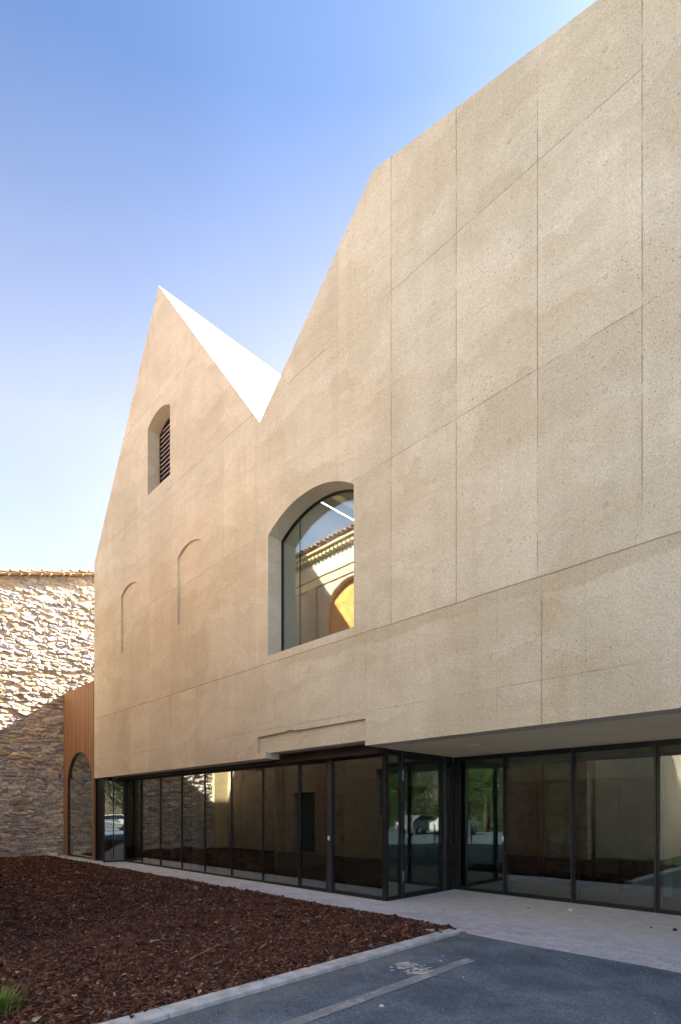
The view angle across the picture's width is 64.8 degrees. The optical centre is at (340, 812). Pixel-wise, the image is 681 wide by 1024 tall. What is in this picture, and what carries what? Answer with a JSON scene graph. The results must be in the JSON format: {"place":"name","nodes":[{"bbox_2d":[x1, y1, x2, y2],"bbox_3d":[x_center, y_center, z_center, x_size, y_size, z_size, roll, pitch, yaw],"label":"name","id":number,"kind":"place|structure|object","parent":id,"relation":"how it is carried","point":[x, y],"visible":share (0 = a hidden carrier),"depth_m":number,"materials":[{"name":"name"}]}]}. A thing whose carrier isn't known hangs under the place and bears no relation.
{"place":"outdoors","nodes":[
{"label":"outdoors","id":0,"kind":"place"},
{"bbox_2d":[0,568,93,857],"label":"stone building","id":1,"kind":"structure","parent":0,"point":[46,640],"depth_m":19.39,"materials":[{"name":"stone"}]},
{"bbox_2d":[0,0,596,570],"label":"sky","id":2,"kind":"structure","parent":0,"point":[220,156],"materials":[{"name":"blue"}]},
{"bbox_2d":[56,856,680,972],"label":"pavement","id":3,"kind":"structure","parent":0,"point":[624,935],"depth_m":8.12,"materials":[{"name":"concrete"}]},
{"bbox_2d":[61,681,97,860],"bbox_3d":[-8.390,-1.410,19.881,3.038,6.020,2.750,0,0,45],"label":"steel portal","id":4,"kind":"object","parent":3,"relation":"on","point":[80,809],"visible":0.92,"depth_m":18.93,"materials":[{"name":"metal"}]},
{"bbox_2d":[68,752,91,858],"bbox_3d":[-9.164,-0.280,18.936,2.420,3.720,0.080,0,0,45],"label":"arched door","id":5,"kind":"structure","parent":4,"relation":"in","point":[80,776],"depth_m":18.94,"materials":[{"name":"black glass"}]},
{"bbox_2d":[135,851,680,909],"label":"interior floor","id":6,"kind":"structure","parent":0,"point":[364,877],"depth_m":13.30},
{"bbox_2d":[152,933,680,1023],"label":"asphalt road","id":7,"kind":"structure","parent":0,"point":[489,988],"depth_m":4.73,"materials":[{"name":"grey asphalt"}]},
{"bbox_2d":[280,958,473,1023],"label":"parking line","id":8,"kind":"object","parent":7,"relation":"on","point":[314,1015],"visible":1,"depth_m":4.68,"materials":[{"name":"paint"}]},
{"bbox_2d":[390,962,433,973],"bbox_3d":[0.709,1.585,5.459,0.464,0.001,0.390,0,0,45],"label":"plaster splash","id":9,"kind":"object","parent":7,"relation":"on","point":[413,969],"visible":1,"depth_m":5.46,"materials":[{"name":"white paint"}]},
{"label":"ground","id":10,"kind":"structure","parent":0,"visible":0},
{"bbox_2d":[0,855,456,1023],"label":"bark mulch","id":11,"kind":"object","parent":10,"relation":"on","point":[35,934],"visible":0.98,"depth_m":6.67,"materials":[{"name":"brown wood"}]},
{"bbox_2d":[0,976,31,1019],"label":"grass tuft","id":12,"kind":"object","parent":11,"relation":"on","point":[4,998],"visible":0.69,"depth_m":4.21,"materials":[{"name":"green plant"}]},
{"bbox_2d":[190,944,219,959],"bbox_3d":[-1.474,1.520,5.922,0.026,0.021,0.687,0,0,15],"label":"straw stalk","id":13,"kind":"object","parent":11,"relation":"on","point":[203,952],"visible":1,"depth_m":5.84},
{"bbox_2d":[99,929,460,1023],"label":"kerb","id":14,"kind":"structure","parent":10,"relation":"on","point":[158,1014],"depth_m":4.90,"materials":[{"name":"concrete"}]},
{"bbox_2d":[94,0,680,915],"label":"concrete building","id":15,"kind":"structure","parent":10,"relation":"on","point":[456,642],"depth_m":8.85,"materials":[{"name":"concrete"}]},
{"bbox_2d":[123,583,138,651],"bbox_3d":[-6.120,-5.840,16.090,1.270,1.940,0.280,0,0,45],"label":"blind window","id":16,"kind":"structure","parent":15,"relation":"in","point":[131,596],"depth_m":16.01,"materials":[{"name":"concrete"}]},
{"bbox_2d":[160,418,169,483],"bbox_3d":[-4.673,-9.975,14.956,1.300,2.070,0.137,0,0,45],"label":"louvre window","id":17,"kind":"structure","parent":15,"relation":"in","point":[164,436],"depth_m":15.22,"materials":[{"name":"brown metal"}]},
{"bbox_2d":[180,540,201,623],"bbox_3d":[-3.652,-5.835,13.622,1.230,1.950,0.280,0,0,45],"label":"blind window","id":18,"kind":"structure","parent":15,"relation":"in","point":[191,558],"depth_m":13.53,"materials":[{"name":"concrete"}]},
{"bbox_2d":[299,760,326,891],"bbox_3d":[-0.551,0.270,11.101,0.898,2.660,0.060,0,0,45],"label":"glazed door","id":19,"kind":"structure","parent":15,"relation":"in","point":[301,886],"depth_m":11.37,"materials":[{"name":"metal"}]},
{"bbox_2d":[281,489,353,650],"bbox_3d":[-0.370,-4.732,10.597,2.470,2.915,0.057,0,0,45],"label":"arched window","id":20,"kind":"structure","parent":15,"relation":"in","point":[319,501],"depth_m":11.23,"materials":[{"name":"metal"}]},
{"bbox_2d":[321,501,353,520],"bbox_3d":[0.693,-7.853,13.067,0.050,1.894,3.360,0,0,45],"label":"tube lamp","id":21,"kind":"object","parent":15,"relation":"hanging from","point":[337,510],"visible":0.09,"depth_m":12.29,"materials":[{"name":"white plastic"}]},
{"bbox_2d":[403,751,442,897],"bbox_3d":[1.615,0.223,10.480,0.124,2.755,1.335,0,0,45],"label":"entrance door","id":22,"kind":"structure","parent":15,"relation":"in","point":[406,755],"depth_m":10.80,"materials":[{"name":"metal"}]},
{"bbox_2d":[496,781,538,883],"bbox_3d":[4.066,0.449,12.374,1.050,2.298,0.050,0,0,45],"label":"inner door","id":23,"kind":"structure","parent":15,"relation":"in","point":[522,880],"depth_m":12.25,"materials":[{"name":"metal"}]},
{"bbox_2d":[545,779,594,889],"bbox_3d":[4.914,0.449,11.526,1.050,2.298,0.050,0,0,45],"label":"inner door","id":24,"kind":"structure","parent":15,"relation":"in","point":[552,883],"depth_m":11.54,"materials":[{"name":"metal"}]},
{"bbox_2d":[618,777,653,893],"bbox_3d":[6.034,0.449,10.691,1.050,2.298,0.050,0,0,-7],"label":"inner door","id":25,"kind":"structure","parent":15,"relation":"in","point":[621,890],"depth_m":10.62,"materials":[{"name":"metal"}]}
]}

